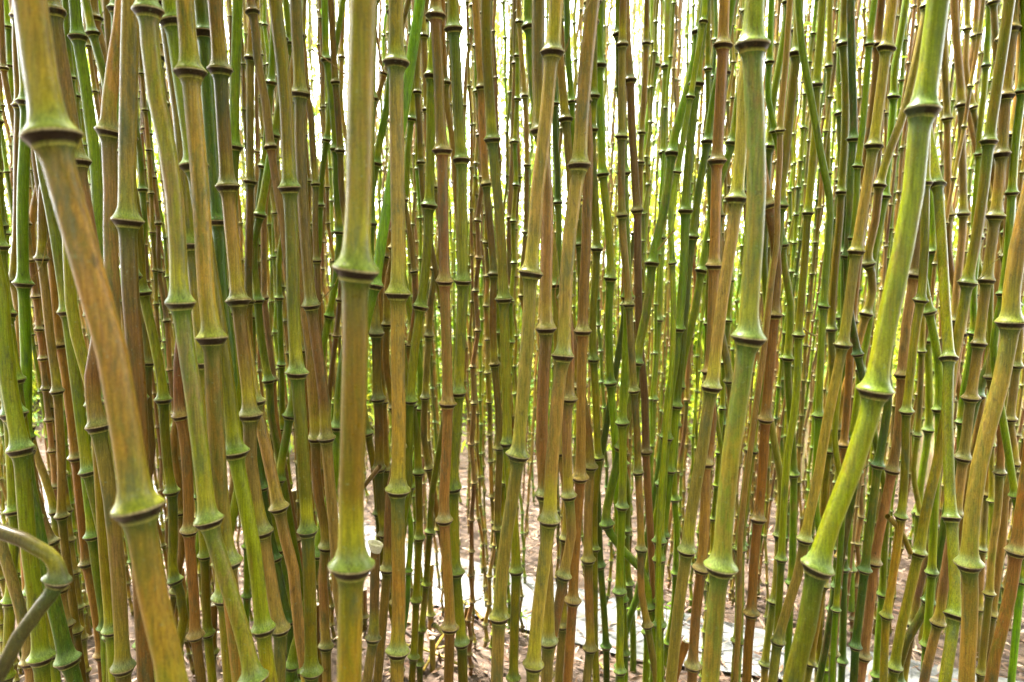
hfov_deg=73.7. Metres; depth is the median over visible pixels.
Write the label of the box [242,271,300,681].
bamboo cane
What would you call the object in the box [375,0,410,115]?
bamboo cane
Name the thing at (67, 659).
bamboo cane
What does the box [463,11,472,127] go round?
bamboo cane
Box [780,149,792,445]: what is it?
bamboo cane
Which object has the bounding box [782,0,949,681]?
bamboo cane
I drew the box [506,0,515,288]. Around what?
bamboo cane
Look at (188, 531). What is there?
bamboo cane
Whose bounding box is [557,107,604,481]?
bamboo cane
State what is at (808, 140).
bamboo cane
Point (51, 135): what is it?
bamboo cane
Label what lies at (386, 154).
bamboo cane
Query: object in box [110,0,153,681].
bamboo cane
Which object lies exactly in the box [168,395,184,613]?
bamboo cane
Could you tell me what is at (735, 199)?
bamboo cane
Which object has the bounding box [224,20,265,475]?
bamboo cane
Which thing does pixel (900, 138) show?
bamboo cane
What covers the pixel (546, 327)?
bamboo cane
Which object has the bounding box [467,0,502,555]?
bamboo cane
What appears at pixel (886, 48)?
bamboo cane
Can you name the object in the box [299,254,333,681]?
bamboo cane
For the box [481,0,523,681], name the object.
bamboo cane
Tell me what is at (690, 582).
bamboo cane
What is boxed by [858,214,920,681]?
bamboo cane
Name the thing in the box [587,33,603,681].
bamboo cane
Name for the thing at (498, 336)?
bamboo cane
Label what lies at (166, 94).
bamboo cane
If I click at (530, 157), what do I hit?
bamboo cane
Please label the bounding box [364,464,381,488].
twig
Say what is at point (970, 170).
bamboo cane
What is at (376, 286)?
bamboo cane
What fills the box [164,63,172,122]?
bamboo cane
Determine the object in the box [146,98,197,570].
bamboo cane
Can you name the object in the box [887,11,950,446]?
bamboo cane
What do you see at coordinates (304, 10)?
bamboo cane
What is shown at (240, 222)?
bamboo cane
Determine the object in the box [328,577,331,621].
bamboo stump
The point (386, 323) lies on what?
bamboo cane
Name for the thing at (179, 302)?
bamboo cane
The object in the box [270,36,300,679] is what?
bamboo cane
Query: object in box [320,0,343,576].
bamboo cane
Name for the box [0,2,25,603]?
bamboo cane
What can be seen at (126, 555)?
bamboo cane
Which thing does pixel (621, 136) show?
bamboo cane
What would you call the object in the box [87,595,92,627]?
bamboo cane
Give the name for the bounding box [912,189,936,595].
bamboo cane
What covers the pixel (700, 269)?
bamboo cane
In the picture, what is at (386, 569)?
bamboo cane
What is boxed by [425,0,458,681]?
bamboo cane
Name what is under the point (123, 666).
bamboo cane
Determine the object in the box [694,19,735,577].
bamboo cane
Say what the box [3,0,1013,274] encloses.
sky
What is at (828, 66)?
bamboo cane
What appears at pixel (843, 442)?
bamboo cane
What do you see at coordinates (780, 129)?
bamboo cane
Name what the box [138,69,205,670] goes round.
bamboo cane
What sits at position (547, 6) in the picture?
bamboo cane
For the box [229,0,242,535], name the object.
bamboo cane
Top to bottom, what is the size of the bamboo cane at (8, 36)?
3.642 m
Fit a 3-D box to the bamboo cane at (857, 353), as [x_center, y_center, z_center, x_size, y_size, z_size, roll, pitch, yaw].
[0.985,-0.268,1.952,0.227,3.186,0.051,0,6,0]
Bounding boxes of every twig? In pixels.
[312,49,345,74]
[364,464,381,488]
[376,27,383,72]
[581,0,591,17]
[657,230,673,249]
[803,328,817,335]
[885,514,912,554]
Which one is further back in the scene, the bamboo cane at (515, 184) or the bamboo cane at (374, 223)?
the bamboo cane at (515, 184)
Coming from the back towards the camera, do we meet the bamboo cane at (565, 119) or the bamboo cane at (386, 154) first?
the bamboo cane at (386, 154)
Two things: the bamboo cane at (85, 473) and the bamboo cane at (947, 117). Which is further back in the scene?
the bamboo cane at (947, 117)
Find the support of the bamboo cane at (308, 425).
on the ground at (532, 552)
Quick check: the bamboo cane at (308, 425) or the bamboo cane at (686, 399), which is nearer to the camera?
the bamboo cane at (308, 425)
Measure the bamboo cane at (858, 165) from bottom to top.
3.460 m
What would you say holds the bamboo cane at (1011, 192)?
on the ground at (532, 552)
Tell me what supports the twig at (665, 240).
attached to the surrounding bamboo
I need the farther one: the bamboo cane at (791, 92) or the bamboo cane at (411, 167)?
the bamboo cane at (411, 167)
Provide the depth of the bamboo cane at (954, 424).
3.38 m
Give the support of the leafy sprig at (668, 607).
on the path
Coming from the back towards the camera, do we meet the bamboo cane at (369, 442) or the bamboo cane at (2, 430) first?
the bamboo cane at (2, 430)
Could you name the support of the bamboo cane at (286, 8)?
on the ground at (532, 552)
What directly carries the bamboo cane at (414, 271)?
on the ground at (532, 552)
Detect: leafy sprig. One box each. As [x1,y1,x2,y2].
[520,610,530,638]
[664,602,670,619]
[716,62,739,87]
[804,20,835,43]
[971,14,1000,46]
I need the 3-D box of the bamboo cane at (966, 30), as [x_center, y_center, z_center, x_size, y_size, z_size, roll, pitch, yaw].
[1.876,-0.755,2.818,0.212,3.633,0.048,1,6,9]
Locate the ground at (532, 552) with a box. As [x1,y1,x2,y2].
[0,276,1023,681]
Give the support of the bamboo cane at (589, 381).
on the ground at (532, 552)
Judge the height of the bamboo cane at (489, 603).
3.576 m
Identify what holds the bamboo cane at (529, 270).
on the ground at (532, 552)
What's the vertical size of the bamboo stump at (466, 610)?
0.233 m
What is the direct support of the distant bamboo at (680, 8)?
on the ground at (532, 552)
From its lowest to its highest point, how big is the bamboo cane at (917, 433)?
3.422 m
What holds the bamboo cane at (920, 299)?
on the ground at (532, 552)
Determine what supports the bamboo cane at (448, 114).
on the ground at (532, 552)
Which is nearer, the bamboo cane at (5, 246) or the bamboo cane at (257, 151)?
the bamboo cane at (5, 246)
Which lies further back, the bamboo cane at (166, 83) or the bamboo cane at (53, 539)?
the bamboo cane at (166, 83)
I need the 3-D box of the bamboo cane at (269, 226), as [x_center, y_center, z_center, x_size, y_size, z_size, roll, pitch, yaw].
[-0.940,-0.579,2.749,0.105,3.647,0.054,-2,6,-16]
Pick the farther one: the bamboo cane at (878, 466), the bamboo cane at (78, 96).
the bamboo cane at (78, 96)
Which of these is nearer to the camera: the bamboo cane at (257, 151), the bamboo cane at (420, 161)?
the bamboo cane at (420, 161)
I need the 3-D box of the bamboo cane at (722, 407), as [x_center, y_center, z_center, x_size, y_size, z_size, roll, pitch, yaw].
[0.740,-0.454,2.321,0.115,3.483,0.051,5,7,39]
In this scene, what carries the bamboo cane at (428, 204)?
on the ground at (532, 552)
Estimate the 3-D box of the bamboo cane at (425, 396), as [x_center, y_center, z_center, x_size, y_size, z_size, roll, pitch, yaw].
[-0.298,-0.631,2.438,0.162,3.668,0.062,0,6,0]
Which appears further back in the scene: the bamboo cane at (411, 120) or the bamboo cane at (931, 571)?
the bamboo cane at (411, 120)
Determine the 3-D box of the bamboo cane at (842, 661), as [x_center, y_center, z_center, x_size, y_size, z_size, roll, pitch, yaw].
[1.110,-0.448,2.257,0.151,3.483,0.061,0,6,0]
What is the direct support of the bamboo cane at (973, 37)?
on the ground at (532, 552)
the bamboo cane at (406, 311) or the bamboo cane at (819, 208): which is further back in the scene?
the bamboo cane at (406, 311)
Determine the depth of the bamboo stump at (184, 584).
2.75 m
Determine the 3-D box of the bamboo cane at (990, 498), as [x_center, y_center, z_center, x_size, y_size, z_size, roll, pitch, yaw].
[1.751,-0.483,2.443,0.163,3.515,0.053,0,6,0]
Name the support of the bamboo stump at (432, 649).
on the ground at (532, 552)
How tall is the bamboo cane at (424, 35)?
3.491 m
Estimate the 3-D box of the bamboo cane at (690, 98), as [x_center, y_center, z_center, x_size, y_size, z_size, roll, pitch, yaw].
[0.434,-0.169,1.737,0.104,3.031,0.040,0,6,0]
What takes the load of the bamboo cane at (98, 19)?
on the ground at (532, 552)
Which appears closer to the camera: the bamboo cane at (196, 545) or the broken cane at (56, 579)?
the broken cane at (56, 579)
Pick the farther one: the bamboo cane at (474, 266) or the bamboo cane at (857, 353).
the bamboo cane at (474, 266)
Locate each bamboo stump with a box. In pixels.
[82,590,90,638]
[182,567,190,645]
[211,602,219,665]
[291,489,296,518]
[316,603,321,681]
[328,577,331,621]
[362,539,382,681]
[363,587,368,629]
[426,563,435,636]
[429,636,435,672]
[464,605,468,633]
[677,637,688,681]
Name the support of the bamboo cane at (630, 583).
on the ground at (532, 552)
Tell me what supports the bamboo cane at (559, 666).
on the ground at (532, 552)
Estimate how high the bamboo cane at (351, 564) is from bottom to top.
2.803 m
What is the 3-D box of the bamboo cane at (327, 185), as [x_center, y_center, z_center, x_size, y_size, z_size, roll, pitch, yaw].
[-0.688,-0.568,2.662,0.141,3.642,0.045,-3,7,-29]
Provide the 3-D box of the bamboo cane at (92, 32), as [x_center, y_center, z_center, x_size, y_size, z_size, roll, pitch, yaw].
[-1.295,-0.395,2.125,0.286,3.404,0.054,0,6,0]
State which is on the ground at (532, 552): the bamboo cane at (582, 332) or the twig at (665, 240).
the bamboo cane at (582, 332)
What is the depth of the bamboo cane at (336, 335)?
2.44 m
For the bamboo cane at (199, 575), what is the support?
on the ground at (532, 552)
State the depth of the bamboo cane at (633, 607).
2.41 m
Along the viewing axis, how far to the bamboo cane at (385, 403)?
2.45 m
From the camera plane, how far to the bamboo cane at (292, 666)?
1.84 m
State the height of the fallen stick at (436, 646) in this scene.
0.023 m
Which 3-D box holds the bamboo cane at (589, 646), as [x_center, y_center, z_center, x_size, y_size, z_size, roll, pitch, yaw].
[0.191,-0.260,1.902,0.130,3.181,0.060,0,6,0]
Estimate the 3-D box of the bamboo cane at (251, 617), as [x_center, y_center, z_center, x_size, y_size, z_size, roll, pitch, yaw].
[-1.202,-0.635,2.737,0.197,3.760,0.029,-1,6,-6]
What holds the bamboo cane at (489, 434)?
on the ground at (532, 552)
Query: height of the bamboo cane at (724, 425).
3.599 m
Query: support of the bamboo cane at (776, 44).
on the ground at (532, 552)
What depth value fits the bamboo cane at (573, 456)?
3.85 m
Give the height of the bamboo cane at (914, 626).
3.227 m
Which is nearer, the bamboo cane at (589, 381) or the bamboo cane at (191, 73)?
the bamboo cane at (191, 73)
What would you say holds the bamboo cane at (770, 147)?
on the ground at (532, 552)
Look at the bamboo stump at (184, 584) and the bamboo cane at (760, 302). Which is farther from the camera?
the bamboo cane at (760, 302)
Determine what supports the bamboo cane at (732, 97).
on the ground at (532, 552)
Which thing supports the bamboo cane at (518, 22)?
on the ground at (532, 552)
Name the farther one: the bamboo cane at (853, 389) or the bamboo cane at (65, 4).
the bamboo cane at (853, 389)
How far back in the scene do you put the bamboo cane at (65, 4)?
2.23 m
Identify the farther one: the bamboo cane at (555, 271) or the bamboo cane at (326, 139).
the bamboo cane at (326, 139)
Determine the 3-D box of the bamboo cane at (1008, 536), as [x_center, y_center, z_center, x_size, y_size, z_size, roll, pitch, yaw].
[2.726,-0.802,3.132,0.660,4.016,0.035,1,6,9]
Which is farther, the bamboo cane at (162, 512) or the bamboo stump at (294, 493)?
the bamboo cane at (162, 512)
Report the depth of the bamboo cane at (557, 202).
2.14 m
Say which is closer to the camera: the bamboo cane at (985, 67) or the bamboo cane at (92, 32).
the bamboo cane at (92, 32)
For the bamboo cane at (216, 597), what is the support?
on the ground at (532, 552)
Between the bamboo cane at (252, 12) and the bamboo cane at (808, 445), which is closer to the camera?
the bamboo cane at (252, 12)
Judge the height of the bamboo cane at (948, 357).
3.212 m
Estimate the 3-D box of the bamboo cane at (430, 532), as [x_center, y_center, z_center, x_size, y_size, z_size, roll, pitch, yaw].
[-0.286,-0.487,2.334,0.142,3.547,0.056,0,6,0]
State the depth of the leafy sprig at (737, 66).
2.90 m
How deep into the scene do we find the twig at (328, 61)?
1.28 m
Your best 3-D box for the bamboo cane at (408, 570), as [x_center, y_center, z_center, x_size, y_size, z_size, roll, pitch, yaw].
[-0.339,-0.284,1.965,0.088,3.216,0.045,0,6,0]
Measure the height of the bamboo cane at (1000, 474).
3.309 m
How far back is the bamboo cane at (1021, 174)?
2.79 m
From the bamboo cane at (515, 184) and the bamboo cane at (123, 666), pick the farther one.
the bamboo cane at (515, 184)
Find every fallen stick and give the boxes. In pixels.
[406,643,457,664]
[423,634,443,672]
[431,622,443,634]
[463,600,483,620]
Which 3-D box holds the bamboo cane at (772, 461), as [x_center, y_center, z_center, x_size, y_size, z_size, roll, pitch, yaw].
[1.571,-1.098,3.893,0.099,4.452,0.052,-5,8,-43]
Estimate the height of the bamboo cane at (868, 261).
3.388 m
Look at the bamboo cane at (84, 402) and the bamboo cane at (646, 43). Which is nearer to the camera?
the bamboo cane at (646, 43)
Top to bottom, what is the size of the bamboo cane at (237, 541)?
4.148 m
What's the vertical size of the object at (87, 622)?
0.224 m
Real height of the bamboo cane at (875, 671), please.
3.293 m
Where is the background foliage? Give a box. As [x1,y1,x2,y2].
[2,0,1023,413]
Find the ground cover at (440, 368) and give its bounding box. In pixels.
[32,245,1017,461]
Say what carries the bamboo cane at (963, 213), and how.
on the ground at (532, 552)
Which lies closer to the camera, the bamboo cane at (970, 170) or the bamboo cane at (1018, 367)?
the bamboo cane at (1018, 367)
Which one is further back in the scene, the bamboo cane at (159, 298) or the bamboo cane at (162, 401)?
the bamboo cane at (159, 298)
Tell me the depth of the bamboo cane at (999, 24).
3.22 m
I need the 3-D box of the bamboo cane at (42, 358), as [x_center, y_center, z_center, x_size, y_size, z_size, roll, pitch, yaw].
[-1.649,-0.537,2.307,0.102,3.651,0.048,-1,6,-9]
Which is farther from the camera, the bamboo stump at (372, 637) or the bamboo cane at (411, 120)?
the bamboo cane at (411, 120)
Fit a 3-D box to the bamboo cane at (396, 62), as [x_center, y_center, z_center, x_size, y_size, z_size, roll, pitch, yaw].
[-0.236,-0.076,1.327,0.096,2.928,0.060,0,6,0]
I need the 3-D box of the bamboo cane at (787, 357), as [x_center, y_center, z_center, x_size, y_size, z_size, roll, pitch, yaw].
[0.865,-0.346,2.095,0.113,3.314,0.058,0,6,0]
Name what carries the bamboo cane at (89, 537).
on the ground at (532, 552)
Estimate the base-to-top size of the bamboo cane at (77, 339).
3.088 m
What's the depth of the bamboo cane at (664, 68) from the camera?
2.91 m
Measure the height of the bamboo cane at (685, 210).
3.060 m
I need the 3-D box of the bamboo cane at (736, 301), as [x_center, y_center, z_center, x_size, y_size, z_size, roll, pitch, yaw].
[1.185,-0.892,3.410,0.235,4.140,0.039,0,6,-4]
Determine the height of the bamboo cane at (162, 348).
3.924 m
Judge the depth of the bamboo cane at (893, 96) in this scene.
2.20 m
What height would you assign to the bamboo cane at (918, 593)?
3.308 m
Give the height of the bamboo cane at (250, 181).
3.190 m
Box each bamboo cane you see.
[0,0,65,681]
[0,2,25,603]
[0,72,56,466]
[0,101,21,660]
[0,115,18,681]
[0,170,60,681]
[0,252,55,681]
[0,324,82,681]
[0,419,5,465]
[0,521,33,681]
[0,590,3,655]
[4,0,33,412]
[11,16,48,612]
[12,0,188,681]
[19,357,80,662]
[29,186,91,681]
[31,149,101,681]
[32,422,61,556]
[33,184,86,681]
[35,153,108,681]
[47,0,135,681]
[62,0,154,681]
[62,238,115,681]
[67,0,103,262]
[69,11,80,130]
[81,0,155,681]
[81,377,91,450]
[81,380,105,681]
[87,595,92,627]
[90,0,108,177]
[94,0,120,322]
[102,0,117,162]
[102,5,164,559]
[106,0,149,650]
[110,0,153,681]
[122,527,131,584]
[131,0,268,681]
[136,181,188,655]
[137,118,147,242]
[137,138,155,480]
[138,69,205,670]
[138,74,169,589]
[138,83,170,431]
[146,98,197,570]
[147,99,187,588]
[158,0,231,681]
[159,0,277,681]
[159,44,214,583]
[162,186,201,611]
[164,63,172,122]
[164,101,206,681]
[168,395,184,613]
[173,0,243,681]
[183,450,198,647]
[193,333,211,595]
[194,0,237,425]
[197,530,216,681]
[206,0,290,681]
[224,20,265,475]
[226,253,304,681]
[227,0,243,270]
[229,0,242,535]
[229,0,256,503]
[235,512,241,564]
[241,22,276,621]
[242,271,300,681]
[245,0,285,281]
[250,583,253,620]
[252,56,303,601]
[254,0,260,364]
[259,0,293,489]
[261,129,302,570]
[268,0,323,681]
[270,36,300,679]
[274,236,285,435]
[283,0,293,112]
[285,320,341,681]
[290,0,337,623]
[290,26,307,464]
[291,48,311,480]
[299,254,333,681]
[302,0,336,640]
[304,64,321,338]
[313,0,345,281]
[317,0,363,629]
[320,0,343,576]
[327,0,379,681]
[328,0,345,231]
[328,280,341,410]
[338,5,345,144]
[365,405,391,625]
[368,0,424,333]
[369,251,404,672]
[370,218,390,519]
[371,0,379,259]
[373,8,406,681]
[374,72,388,190]
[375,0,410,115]
[381,243,391,415]
[383,0,410,681]
[384,22,391,448]
[403,0,438,495]
[404,81,415,197]
[404,131,411,221]
[404,149,412,514]
[404,156,425,681]
[405,25,437,526]
[405,193,417,362]
[405,269,422,538]
[405,506,413,630]
[407,85,454,650]
[413,0,439,310]
[416,417,441,681]
[420,8,451,559]
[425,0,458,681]
[441,0,456,223]
[444,0,471,681]
[447,7,491,627]
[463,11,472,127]
[465,11,482,675]
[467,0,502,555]
[469,0,510,633]
[471,40,477,510]
[475,19,492,513]
[480,0,495,593]
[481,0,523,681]
[482,73,522,647]
[488,10,522,658]
[489,0,563,681]
[493,215,496,484]
[500,0,540,627]
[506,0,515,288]
[514,0,530,311]
[522,0,599,681]
[527,100,534,504]
[530,0,558,681]
[540,0,601,678]
[545,0,551,163]
[548,7,578,312]
[548,11,559,366]
[552,78,562,274]
[554,17,599,681]
[555,95,592,681]
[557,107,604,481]
[564,0,575,150]
[565,19,598,681]
[572,446,575,486]
[584,56,615,497]
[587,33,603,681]
[587,303,593,444]
[596,0,630,681]
[598,301,622,681]
[599,0,706,681]
[600,58,616,434]
[612,0,634,681]
[614,0,656,681]
[614,86,636,672]
[614,294,677,681]
[616,0,660,552]
[618,0,650,529]
[626,0,664,669]
[631,0,649,517]
[641,75,738,681]
[643,0,663,511]
[648,0,735,681]
[649,0,671,486]
[651,0,709,681]
[656,0,708,681]
[664,118,698,675]
[665,57,746,681]
[665,226,695,557]
[678,0,695,531]
[681,73,704,508]
[684,0,732,681]
[688,0,713,612]
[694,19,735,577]
[698,0,744,681]
[701,0,770,681]
[703,0,717,615]
[703,0,722,455]
[711,397,716,497]
[717,0,741,464]
[719,53,732,405]
[721,167,746,440]
[727,0,765,411]
[728,427,744,600]
[730,0,803,681]
[733,0,792,681]
[739,0,776,681]
[739,73,781,501]
[740,0,786,679]
[742,2,782,681]
[758,0,818,570]
[758,257,782,681]
[766,0,781,132]
[768,0,897,681]
[769,160,789,497]
[773,0,826,633]
[780,0,800,674]
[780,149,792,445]
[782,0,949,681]
[794,0,839,606]
[795,0,833,532]
[797,6,815,578]
[801,74,835,498]
[803,0,860,517]
[803,0,926,681]
[804,153,836,508]
[810,167,837,548]
[814,0,848,681]
[815,0,889,681]
[823,0,833,631]
[823,0,909,681]
[828,0,885,681]
[829,0,877,681]
[833,0,857,611]
[837,0,856,681]
[848,74,889,640]
[848,373,892,681]
[849,7,916,427]
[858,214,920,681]
[860,117,888,555]
[863,73,940,618]
[870,428,889,681]
[879,133,938,681]
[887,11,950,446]
[888,0,1015,681]
[890,20,914,254]
[898,89,1015,681]
[904,0,1003,681]
[908,37,991,558]
[911,287,926,640]
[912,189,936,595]
[919,0,1021,681]
[919,277,942,672]
[927,17,956,535]
[930,125,961,681]
[933,0,971,614]
[939,132,997,521]
[939,220,987,523]
[941,0,991,634]
[945,61,995,634]
[946,0,1000,607]
[953,180,1023,681]
[955,117,998,450]
[961,152,1023,600]
[962,0,979,350]
[962,0,987,346]
[969,3,999,325]
[975,14,1019,681]
[976,113,1010,659]
[981,37,1023,667]
[984,185,996,559]
[984,407,1023,681]
[989,0,1023,681]
[1001,424,1023,595]
[1004,506,1013,562]
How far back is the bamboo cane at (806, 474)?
3.88 m
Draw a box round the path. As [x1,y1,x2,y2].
[0,472,1021,681]
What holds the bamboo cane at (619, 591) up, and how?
on the ground at (532, 552)
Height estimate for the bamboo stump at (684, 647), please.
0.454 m
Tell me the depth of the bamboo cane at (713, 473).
4.56 m
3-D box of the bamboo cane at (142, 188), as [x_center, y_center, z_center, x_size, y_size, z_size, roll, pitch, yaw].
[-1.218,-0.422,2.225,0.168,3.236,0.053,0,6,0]
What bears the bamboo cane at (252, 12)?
on the ground at (532, 552)
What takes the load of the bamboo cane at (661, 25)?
on the ground at (532, 552)
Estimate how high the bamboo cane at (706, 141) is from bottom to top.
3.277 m
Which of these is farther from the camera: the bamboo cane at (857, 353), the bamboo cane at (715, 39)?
the bamboo cane at (715, 39)
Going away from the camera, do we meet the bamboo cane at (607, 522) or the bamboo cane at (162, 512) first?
the bamboo cane at (607, 522)
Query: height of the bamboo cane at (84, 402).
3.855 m
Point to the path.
(728, 633)
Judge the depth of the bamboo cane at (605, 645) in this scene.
2.30 m
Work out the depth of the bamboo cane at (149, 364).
2.10 m
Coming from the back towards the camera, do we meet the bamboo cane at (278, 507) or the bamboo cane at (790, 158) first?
the bamboo cane at (790, 158)
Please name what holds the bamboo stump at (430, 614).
on the ground at (532, 552)
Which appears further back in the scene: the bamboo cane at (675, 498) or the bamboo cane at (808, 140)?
the bamboo cane at (808, 140)
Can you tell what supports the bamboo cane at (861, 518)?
on the ground at (532, 552)
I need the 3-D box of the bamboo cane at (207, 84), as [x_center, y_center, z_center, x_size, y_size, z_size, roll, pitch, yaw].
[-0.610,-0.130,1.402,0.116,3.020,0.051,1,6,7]
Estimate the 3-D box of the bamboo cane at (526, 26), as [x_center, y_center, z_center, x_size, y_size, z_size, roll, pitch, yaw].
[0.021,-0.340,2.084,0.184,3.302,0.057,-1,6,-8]
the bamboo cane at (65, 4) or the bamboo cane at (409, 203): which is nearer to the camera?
the bamboo cane at (65, 4)
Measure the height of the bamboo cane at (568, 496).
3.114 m
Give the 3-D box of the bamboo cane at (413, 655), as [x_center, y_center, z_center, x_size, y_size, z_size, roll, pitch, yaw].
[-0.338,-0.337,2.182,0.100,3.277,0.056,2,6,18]
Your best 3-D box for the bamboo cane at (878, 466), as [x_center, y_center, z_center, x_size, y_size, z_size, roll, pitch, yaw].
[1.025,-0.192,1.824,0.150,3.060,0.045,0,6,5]
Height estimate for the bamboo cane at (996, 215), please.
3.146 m
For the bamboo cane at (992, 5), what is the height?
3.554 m
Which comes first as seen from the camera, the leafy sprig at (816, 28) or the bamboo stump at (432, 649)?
the bamboo stump at (432, 649)
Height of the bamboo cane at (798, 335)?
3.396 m
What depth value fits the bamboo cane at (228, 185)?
1.33 m
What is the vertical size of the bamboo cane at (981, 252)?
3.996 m
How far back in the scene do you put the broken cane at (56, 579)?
0.86 m
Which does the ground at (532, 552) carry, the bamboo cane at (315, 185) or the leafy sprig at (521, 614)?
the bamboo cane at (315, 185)
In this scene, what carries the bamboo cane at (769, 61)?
on the ground at (532, 552)
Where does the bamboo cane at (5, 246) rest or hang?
on the ground at (532, 552)
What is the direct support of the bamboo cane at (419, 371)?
on the ground at (532, 552)
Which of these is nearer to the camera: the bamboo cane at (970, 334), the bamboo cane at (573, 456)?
the bamboo cane at (970, 334)
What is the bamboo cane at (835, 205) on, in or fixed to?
on the ground at (532, 552)
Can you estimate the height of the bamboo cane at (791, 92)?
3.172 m
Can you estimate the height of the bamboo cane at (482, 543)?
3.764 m
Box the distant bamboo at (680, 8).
[0,0,1023,681]
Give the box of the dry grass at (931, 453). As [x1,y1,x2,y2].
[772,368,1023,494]
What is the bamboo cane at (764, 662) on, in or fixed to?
on the ground at (532, 552)
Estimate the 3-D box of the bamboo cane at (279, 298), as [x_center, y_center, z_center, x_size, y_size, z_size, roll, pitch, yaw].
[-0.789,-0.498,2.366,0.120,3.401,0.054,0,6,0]
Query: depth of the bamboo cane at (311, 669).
1.36 m
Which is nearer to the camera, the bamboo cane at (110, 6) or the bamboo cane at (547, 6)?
the bamboo cane at (110, 6)
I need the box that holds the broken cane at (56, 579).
[0,524,72,681]
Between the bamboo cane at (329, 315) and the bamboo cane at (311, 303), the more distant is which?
the bamboo cane at (329, 315)
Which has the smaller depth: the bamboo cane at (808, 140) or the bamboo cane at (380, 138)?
the bamboo cane at (380, 138)
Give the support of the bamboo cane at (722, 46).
on the ground at (532, 552)
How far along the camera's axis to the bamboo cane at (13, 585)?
1.72 m
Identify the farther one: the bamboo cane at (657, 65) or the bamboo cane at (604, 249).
the bamboo cane at (604, 249)
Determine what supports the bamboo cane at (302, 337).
on the ground at (532, 552)
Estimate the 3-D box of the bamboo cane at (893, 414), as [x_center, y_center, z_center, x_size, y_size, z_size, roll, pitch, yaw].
[1.658,-0.575,2.774,0.336,3.636,0.036,-1,6,-14]
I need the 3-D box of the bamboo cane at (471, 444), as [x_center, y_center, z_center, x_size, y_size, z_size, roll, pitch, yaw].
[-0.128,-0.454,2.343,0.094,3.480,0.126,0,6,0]
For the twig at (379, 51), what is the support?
attached to the low canopy
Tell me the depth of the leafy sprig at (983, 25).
2.87 m
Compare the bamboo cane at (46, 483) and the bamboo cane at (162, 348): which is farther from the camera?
the bamboo cane at (162, 348)
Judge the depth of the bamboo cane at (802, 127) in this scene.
2.86 m
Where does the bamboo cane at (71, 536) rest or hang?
on the ground at (532, 552)
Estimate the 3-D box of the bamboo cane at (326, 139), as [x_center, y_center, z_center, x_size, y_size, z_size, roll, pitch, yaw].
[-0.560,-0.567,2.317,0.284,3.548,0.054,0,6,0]
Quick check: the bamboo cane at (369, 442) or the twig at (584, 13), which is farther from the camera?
the bamboo cane at (369, 442)
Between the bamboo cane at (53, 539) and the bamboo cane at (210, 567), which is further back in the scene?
the bamboo cane at (210, 567)
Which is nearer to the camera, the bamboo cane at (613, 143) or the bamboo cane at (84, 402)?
the bamboo cane at (84, 402)
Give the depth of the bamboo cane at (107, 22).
2.26 m
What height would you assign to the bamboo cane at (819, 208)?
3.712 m
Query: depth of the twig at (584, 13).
0.98 m
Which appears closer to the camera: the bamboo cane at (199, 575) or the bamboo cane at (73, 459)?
the bamboo cane at (73, 459)
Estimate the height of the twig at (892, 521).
0.126 m
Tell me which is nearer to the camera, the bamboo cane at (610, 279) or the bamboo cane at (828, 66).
the bamboo cane at (610, 279)
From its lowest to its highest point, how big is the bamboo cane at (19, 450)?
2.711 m
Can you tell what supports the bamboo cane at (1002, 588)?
on the ground at (532, 552)
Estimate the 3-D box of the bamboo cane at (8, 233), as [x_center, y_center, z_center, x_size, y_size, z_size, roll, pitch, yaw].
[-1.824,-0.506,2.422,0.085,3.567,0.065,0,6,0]
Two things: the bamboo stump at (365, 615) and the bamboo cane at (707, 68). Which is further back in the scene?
the bamboo stump at (365, 615)
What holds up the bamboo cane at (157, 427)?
on the ground at (532, 552)
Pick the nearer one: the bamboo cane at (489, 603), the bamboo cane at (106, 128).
the bamboo cane at (106, 128)
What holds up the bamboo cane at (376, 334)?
on the ground at (532, 552)
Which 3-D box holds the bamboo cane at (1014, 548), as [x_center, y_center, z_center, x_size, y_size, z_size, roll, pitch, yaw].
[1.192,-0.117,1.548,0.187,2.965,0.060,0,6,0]
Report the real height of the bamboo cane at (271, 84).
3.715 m
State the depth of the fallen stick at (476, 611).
2.95 m
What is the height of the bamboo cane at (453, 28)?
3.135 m
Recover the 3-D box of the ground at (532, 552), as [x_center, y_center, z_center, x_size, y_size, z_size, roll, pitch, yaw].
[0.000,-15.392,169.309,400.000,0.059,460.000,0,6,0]
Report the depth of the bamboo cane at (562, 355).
1.29 m
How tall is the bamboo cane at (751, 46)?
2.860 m
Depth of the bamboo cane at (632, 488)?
4.20 m
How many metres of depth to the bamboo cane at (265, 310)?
2.23 m
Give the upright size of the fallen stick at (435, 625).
0.030 m
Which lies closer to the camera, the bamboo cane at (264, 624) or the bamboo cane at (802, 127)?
the bamboo cane at (264, 624)
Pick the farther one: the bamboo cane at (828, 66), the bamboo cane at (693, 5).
the bamboo cane at (693, 5)
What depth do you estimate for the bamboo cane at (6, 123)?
2.94 m
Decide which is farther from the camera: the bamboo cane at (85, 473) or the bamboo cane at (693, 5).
the bamboo cane at (693, 5)

